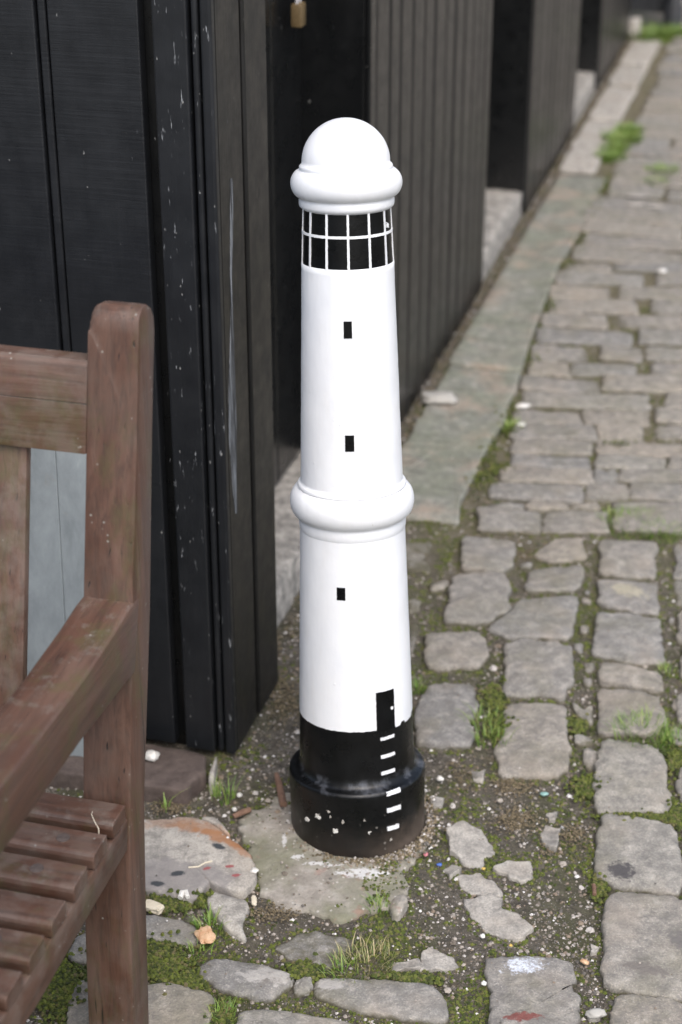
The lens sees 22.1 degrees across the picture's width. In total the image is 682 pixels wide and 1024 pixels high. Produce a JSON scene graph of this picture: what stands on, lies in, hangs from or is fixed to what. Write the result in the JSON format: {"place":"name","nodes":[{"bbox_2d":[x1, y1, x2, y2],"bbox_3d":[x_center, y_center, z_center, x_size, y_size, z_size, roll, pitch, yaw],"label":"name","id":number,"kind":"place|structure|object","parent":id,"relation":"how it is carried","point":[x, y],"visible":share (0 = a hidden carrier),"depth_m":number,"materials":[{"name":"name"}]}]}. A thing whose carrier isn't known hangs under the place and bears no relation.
{"place":"outdoors","nodes":[
{"label":"outdoors","id":0,"kind":"place"},
{"bbox_2d":[2,11,681,1023],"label":"ground","id":1,"kind":"structure","parent":0,"point":[634,111],"depth_m":2.75,"materials":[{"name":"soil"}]},
{"bbox_2d":[0,301,153,1023],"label":"park bench","id":2,"kind":"object","parent":1,"relation":"on","point":[86,677],"visible":1,"depth_m":1.97,"materials":[{"name":"brown wood"}]},
{"bbox_2d":[48,744,206,805],"bbox_3d":[-0.415,0.401,2.771,0.420,0.050,0.117,7,27,14],"label":"step stone","id":3,"kind":"object","parent":1,"relation":"on","point":[170,773],"visible":0.27,"depth_m":2.72,"materials":[{"name":"stone"}]},
{"bbox_2d":[27,448,85,756],"bbox_3d":[-0.618,0.082,2.688,0.522,0.643,0.019,7,24,13],"label":"leaning board","id":4,"kind":"object","parent":3,"relation":"on","point":[57,533],"visible":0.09,"depth_m":2.61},
{"bbox_2d":[145,750,159,761],"bbox_3d":[-0.297,0.382,2.740,0.023,0.016,0.022,12,29,22],"label":"shell","id":5,"kind":"object","parent":3,"relation":"on","point":[152,755],"visible":0.94,"depth_m":2.73},
{"bbox_2d":[150,791,181,812],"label":"grass tuft","id":6,"kind":"object","parent":1,"relation":"on","point":[165,804],"visible":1,"depth_m":2.67,"materials":[{"name":"green plant"}]},
{"bbox_2d":[179,939,220,963],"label":"grass tuft","id":7,"kind":"object","parent":1,"relation":"on","point":[203,946],"visible":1,"depth_m":2.38,"materials":[{"name":"green plant"}]},
{"bbox_2d":[144,817,256,942],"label":"stone paving","id":8,"kind":"structure","parent":1,"relation":"on","point":[230,880],"depth_m":2.53,"materials":[{"name":"grey stone"}]},
{"bbox_2d":[178,890,189,899],"bbox_3d":[-0.223,0.542,2.474,0.018,0.010,0.015,0,27,0],"label":"shell fragment","id":9,"kind":"object","parent":8,"relation":"on","point":[182,894],"visible":1,"depth_m":2.47,"materials":[{"name":"white"}]},
{"bbox_2d":[188,860,211,867],"bbox_3d":[-0.203,0.512,2.531,0.037,0.003,0.007,-11,29,-21],"label":"fibre","id":10,"kind":"object","parent":8,"relation":"on","point":[199,865],"visible":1,"depth_m":2.53,"materials":[{"name":"beige wood"}]},
{"bbox_2d":[250,867,258,872],"bbox_3d":[-0.125,0.519,2.522,0.011,0.007,0.011,-22,34,-36],"label":"pebble","id":11,"kind":"object","parent":8,"relation":"on","point":[254,870],"visible":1,"depth_m":2.52,"materials":[{"name":"white stone"}]},
{"bbox_2d":[185,902,229,935],"bbox_3d":[-0.184,0.569,2.423,0.068,0.025,0.078,0,27,0],"label":"grass tuft","id":12,"kind":"object","parent":1,"relation":"on","point":[208,917],"visible":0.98,"depth_m":2.43,"materials":[{"name":"green plant"}]},
{"bbox_2d":[209,757,217,794],"bbox_3d":[-0.201,0.424,2.743,0.011,0.051,0.068,0,27,0],"label":"stone sliver","id":13,"kind":"object","parent":1,"relation":"on","point":[213,771],"visible":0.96,"depth_m":2.72,"materials":[{"name":"grey stone"}]},
{"bbox_2d":[206,771,246,805],"bbox_3d":[-0.176,0.428,2.691,0.070,0.036,0.075,0,27,0],"label":"grass tuft","id":14,"kind":"object","parent":1,"relation":"on","point":[218,794],"visible":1,"depth_m":2.70,"materials":[{"name":"green plant"}]},
{"bbox_2d":[232,807,250,818],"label":"twig","id":15,"kind":"object","parent":1,"relation":"on","point":[241,812],"visible":1,"depth_m":2.65,"materials":[{"name":"brown wood"}]},
{"bbox_2d":[251,895,256,905],"bbox_3d":[-0.123,0.550,2.471,0.008,0.007,0.021,-3,27,-5],"label":"stick end","id":16,"kind":"object","parent":1,"relation":"on","point":[253,900],"visible":1,"depth_m":2.47,"materials":[{"name":"beige wood"}]},
{"bbox_2d":[0,0,631,752],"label":"timber shed","id":17,"kind":"structure","parent":1,"relation":"on","point":[150,152],"depth_m":2.66,"materials":[{"name":"black paint"}]},
{"bbox_2d":[265,0,301,486],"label":"door","id":18,"kind":"structure","parent":17,"relation":"in","point":[283,41],"depth_m":3.33,"materials":[{"name":"black paint"}]},
{"bbox_2d":[291,0,305,27],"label":"padlock","id":19,"kind":"object","parent":17,"relation":"attached to","point":[298,13],"visible":1,"depth_m":3.15,"materials":[{"name":"gold metal"}]},
{"bbox_2d":[238,792,426,924],"bbox_3d":[-0.013,0.505,2.604,0.288,0.056,0.356,0,27,0],"label":"concrete pad","id":20,"kind":"object","parent":1,"relation":"on","point":[265,851],"visible":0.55,"depth_m":2.52,"materials":[{"name":"grey concrete"}]},
{"bbox_2d":[274,772,286,806],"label":"twig","id":21,"kind":"object","parent":20,"relation":"on","point":[281,793],"visible":1,"depth_m":2.70,"materials":[{"name":"brown wood"}]},
{"bbox_2d":[289,117,424,857],"bbox_3d":[0.016,-0.008,2.476,0.204,1.084,0.205,-1,20,0],"label":"lighthouse bollard","id":22,"kind":"object","parent":20,"relation":"on","point":[357,774],"visible":0.99,"depth_m":2.42,"materials":[{"name":"white metal"}]},
{"bbox_2d":[337,587,344,600],"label":"window","id":23,"kind":"structure","parent":22,"relation":"in","point":[340,591],"depth_m":2.44,"materials":[{"name":"black paint"}]},
{"bbox_2d":[344,321,351,338],"bbox_3d":[0.009,-0.242,2.324,0.011,0.023,0.003,-1,20,0],"label":"window","id":24,"kind":"structure","parent":22,"relation":"in","point":[347,324],"depth_m":2.32,"materials":[{"name":"black paint"}]},
{"bbox_2d":[345,435,353,451],"bbox_3d":[0.012,-0.093,2.372,0.013,0.023,0.003,-1,20,0],"label":"window","id":25,"kind":"structure","parent":22,"relation":"in","point":[349,440],"depth_m":2.37,"materials":[{"name":"black paint"}]},
{"bbox_2d":[376,689,394,731],"bbox_3d":[0.064,0.285,2.505,0.033,0.063,0.012,-15,30,-27],"label":"door","id":26,"kind":"structure","parent":22,"relation":"in","point":[385,709],"depth_m":2.50,"materials":[{"name":"black paint"}]},
{"bbox_2d":[359,884,395,915],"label":"grass tuft","id":27,"kind":"object","parent":20,"relation":"on","point":[378,902],"visible":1,"depth_m":2.46,"materials":[{"name":"green plant"}]},
{"bbox_2d":[14,150,681,1023],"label":"moss","id":28,"kind":"object","parent":1,"relation":"on","point":[166,960],"visible":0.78,"depth_m":2.52,"materials":[{"name":"green plant"}]},
{"bbox_2d":[146,899,164,914],"bbox_3d":[-0.265,0.556,2.458,0.033,0.012,0.017,14,30,25],"label":"wood offcut","id":29,"kind":"object","parent":28,"relation":"on","point":[155,907],"visible":0.82,"depth_m":2.45,"materials":[{"name":"beige wood"}]},
{"bbox_2d":[200,997,242,1023],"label":"grass tuft","id":30,"kind":"object","parent":28,"relation":"on","point":[230,1005],"visible":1,"depth_m":2.27,"materials":[{"name":"green plant"}]},
{"bbox_2d":[591,883,596,895],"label":"twig","id":31,"kind":"object","parent":28,"relation":"on","point":[594,891],"visible":1,"depth_m":2.49,"materials":[{"name":"brown wood"}]},
{"bbox_2d":[327,929,398,981],"bbox_3d":[0.031,0.604,2.357,0.098,0.022,0.108,0,27,0],"label":"grass tuft","id":32,"kind":"object","parent":1,"relation":"on","point":[380,947],"visible":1,"depth_m":2.37,"materials":[{"name":"plant"}]},
{"bbox_2d":[147,39,632,925],"bbox_3d":[0.768,-0.743,5.055,0.674,0.018,6.150,7,27,14],"label":"dead moss","id":33,"kind":"object","parent":1,"relation":"on","point":[505,819],"visible":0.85,"depth_m":2.71,"materials":[{"name":"plant"}]},
{"bbox_2d":[411,677,428,695],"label":"grass tuft","id":34,"kind":"object","parent":1,"relation":"on","point":[416,687],"visible":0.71,"depth_m":2.98,"materials":[{"name":"green plant"}]},
{"bbox_2d":[436,776,443,780],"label":"pebble","id":35,"kind":"object","parent":1,"relation":"on","point":[439,778],"visible":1,"depth_m":2.73,"materials":[{"name":"white stone"}]},
{"bbox_2d":[443,987,451,993],"bbox_3d":[0.141,0.633,2.310,0.010,0.006,0.010,-5,27,-10],"label":"pebble","id":36,"kind":"object","parent":1,"relation":"on","point":[448,990],"visible":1,"depth_m":2.31,"materials":[{"name":"white stone"}]},
{"bbox_2d":[454,698,509,730],"bbox_3d":[0.233,0.338,2.881,0.097,0.029,0.083,0,27,0],"label":"grass tuft","id":37,"kind":"object","parent":1,"relation":"on","point":[488,715],"visible":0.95,"depth_m":2.89,"materials":[{"name":"green plant"}]},
{"bbox_2d":[392,770,600,1022],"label":"broken paving","id":38,"kind":"structure","parent":1,"relation":"on","point":[468,848],"depth_m":2.51,"materials":[{"name":"stone"}]},
{"bbox_2d":[402,174,607,525],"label":"kerb","id":39,"kind":"structure","parent":1,"relation":"on","point":[489,356],"depth_m":4.28,"materials":[{"name":"stone"}]},
{"bbox_2d":[421,391,458,403],"bbox_3d":[0.231,-0.267,4.080,0.093,0.023,0.061,5,27,10],"label":"flat stone","id":40,"kind":"object","parent":39,"relation":"on","point":[437,397],"visible":1,"depth_m":4.06,"materials":[{"name":"white stone"}]},
{"bbox_2d":[515,403,529,408],"bbox_3d":[0.422,-0.247,4.060,0.036,0.012,0.016,0,27,0],"label":"pebble","id":41,"kind":"object","parent":1,"relation":"on","point":[522,405],"visible":1,"depth_m":4.06,"materials":[{"name":"white stone"}]},
{"bbox_2d":[580,959,588,964],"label":"pebble","id":42,"kind":"object","parent":1,"relation":"on","point":[585,961],"visible":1,"depth_m":2.36,"materials":[{"name":"orange stone"}]},
{"bbox_2d":[585,1008,606,1018],"bbox_3d":[0.332,0.652,2.271,0.029,0.012,0.018,-3,27,-5],"label":"pebble","id":43,"kind":"object","parent":1,"relation":"on","point":[594,1013],"visible":1,"depth_m":2.27,"materials":[{"name":"white stone"}]},
{"bbox_2d":[559,39,660,174],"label":"pale kerb slabs","id":44,"kind":"structure","parent":1,"relation":"on","point":[613,102],"depth_m":6.60,"materials":[{"name":"beige stone"}]},
{"bbox_2d":[592,148,629,163],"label":"grass tuft","id":45,"kind":"object","parent":1,"relation":"on","point":[606,157],"visible":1,"depth_m":6.00,"materials":[{"name":"green plant"}]},
{"bbox_2d":[598,137,632,152],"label":"grass tuft","id":46,"kind":"object","parent":1,"relation":"on","point":[617,146],"visible":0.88,"depth_m":6.10,"materials":[{"name":"green plant"}]},
{"bbox_2d":[627,17,640,41],"bbox_3d":[1.309,-2.152,7.796,0.052,0.107,0.091,7,27,14],"label":"corner stone","id":47,"kind":"object","parent":1,"relation":"on","point":[634,23],"visible":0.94,"depth_m":7.75,"materials":[{"name":"beige stone"}]},
{"bbox_2d":[631,0,666,12],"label":"boarded gate","id":48,"kind":"structure","parent":1,"relation":"on","point":[657,6],"depth_m":8.02,"materials":[{"name":"black wood"}]},
{"bbox_2d":[628,19,679,43],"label":"grass tuft","id":49,"kind":"object","parent":1,"relation":"on","point":[643,36],"visible":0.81,"depth_m":7.77,"materials":[{"name":"green plant"}]},
{"bbox_2d":[639,516,681,544],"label":"grass tuft","id":50,"kind":"object","parent":1,"relation":"on","point":[674,536],"visible":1,"depth_m":3.48,"materials":[{"name":"green plant"}]},
{"bbox_2d":[648,22,681,39],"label":"grass tuft","id":51,"kind":"object","parent":1,"relation":"on","point":[673,31],"visible":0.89,"depth_m":7.86,"materials":[{"name":"green plant"}]},
{"bbox_2d":[656,662,677,679],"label":"grass tuft","id":52,"kind":"object","parent":1,"relation":"on","point":[665,668],"visible":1,"depth_m":3.03,"materials":[{"name":"green plant"}]},
{"bbox_2d":[663,0,681,32],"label":"iron bollard","id":53,"kind":"object","parent":1,"relation":"on","point":[672,11],"visible":0.77,"depth_m":7.92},
{"bbox_2d":[67,32,681,1023],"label":"cobbled street","id":54,"kind":"structure","parent":0,"point":[643,924],"depth_m":3.18,"materials":[{"name":"stone"}]},
{"bbox_2d":[194,925,215,943],"bbox_3d":[-0.186,0.581,2.398,0.024,0.007,0.036,-13,30,-25],"label":"pebble","id":55,"kind":"object","parent":54,"relation":"on","point":[206,937],"visible":1,"depth_m":2.39,"materials":[{"name":"orange stone"}]},
{"bbox_2d":[319,948,368,982],"bbox_3d":[0.003,0.611,2.343,0.070,0.022,0.069,0,27,0],"label":"grass tuft","id":56,"kind":"object","parent":54,"relation":"on","point":[341,967],"visible":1,"depth_m":2.35,"materials":[{"name":"green plant"}]},
{"bbox_2d":[467,716,520,748],"bbox_3d":[0.246,0.360,2.833,0.091,0.032,0.083,12,29,22],"label":"grass tuft","id":57,"kind":"object","parent":54,"relation":"on","point":[493,745],"visible":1,"depth_m":2.84,"materials":[{"name":"green plant"}]},
{"bbox_2d":[496,415,521,432],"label":"grass tuft","id":58,"kind":"object","parent":54,"relation":"on","point":[507,425],"visible":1,"depth_m":3.95,"materials":[{"name":"green plant"}]},
{"bbox_2d":[598,127,644,145],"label":"grass tuft","id":59,"kind":"object","parent":54,"relation":"on","point":[625,138],"visible":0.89,"depth_m":6.20,"materials":[{"name":"green plant"}]},
{"bbox_2d":[611,121,645,134],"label":"grass tuft","id":60,"kind":"object","parent":54,"relation":"on","point":[633,127],"visible":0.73,"depth_m":6.33,"materials":[{"name":"green plant"}]},
{"bbox_2d":[594,502,663,540],"bbox_3d":[0.584,0.020,3.521,0.159,0.024,0.158,0,27,0],"label":"grass tuft","id":61,"kind":"object","parent":54,"relation":"on","point":[621,511],"visible":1,"depth_m":3.54,"materials":[{"name":"green plant"}]},
{"bbox_2d":[624,193,650,196],"bbox_3d":[0.950,-1.013,5.584,0.087,0.004,0.042,0,27,0],"label":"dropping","id":62,"kind":"object","parent":54,"relation":"on","point":[637,195],"visible":1,"depth_m":5.58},
{"bbox_2d":[599,703,680,750],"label":"grass tuft","id":63,"kind":"object","parent":54,"relation":"on","point":[648,738],"visible":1,"depth_m":2.85,"materials":[{"name":"green plant"}]},
{"bbox_2d":[642,175,669,186],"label":"grass tuft","id":64,"kind":"object","parent":54,"relation":"on","point":[664,179],"visible":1,"depth_m":5.74,"materials":[{"name":"green plant"}]},
{"bbox_2d":[657,268,666,272],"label":"pebble","id":65,"kind":"object","parent":54,"relation":"on","point":[661,270],"visible":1,"depth_m":4.90,"materials":[{"name":"white stone"}]},
{"bbox_2d":[643,161,681,175],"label":"grass tuft","id":66,"kind":"object","parent":54,"relation":"on","point":[660,165],"visible":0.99,"depth_m":5.86,"materials":[{"name":"green plant"}]},
{"bbox_2d":[648,721,681,756],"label":"grass tuft","id":67,"kind":"object","parent":54,"relation":"on","point":[670,739],"visible":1,"depth_m":2.83,"materials":[{"name":"green plant"}]},
{"bbox_2d":[627,202,643,205],"bbox_3d":[0.928,-0.971,5.501,0.057,0.004,0.038,0,27,0],"label":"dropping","id":68,"kind":"object","parent":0,"point":[635,204],"visible":1,"depth_m":5.49,"materials":[{"name":"white"}]},
{"bbox_2d":[646,204,663,207],"bbox_3d":[0.985,-0.960,5.478,0.059,0.004,0.040,0,27,0],"label":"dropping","id":69,"kind":"object","parent":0,"point":[655,206],"visible":1,"depth_m":5.47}
]}

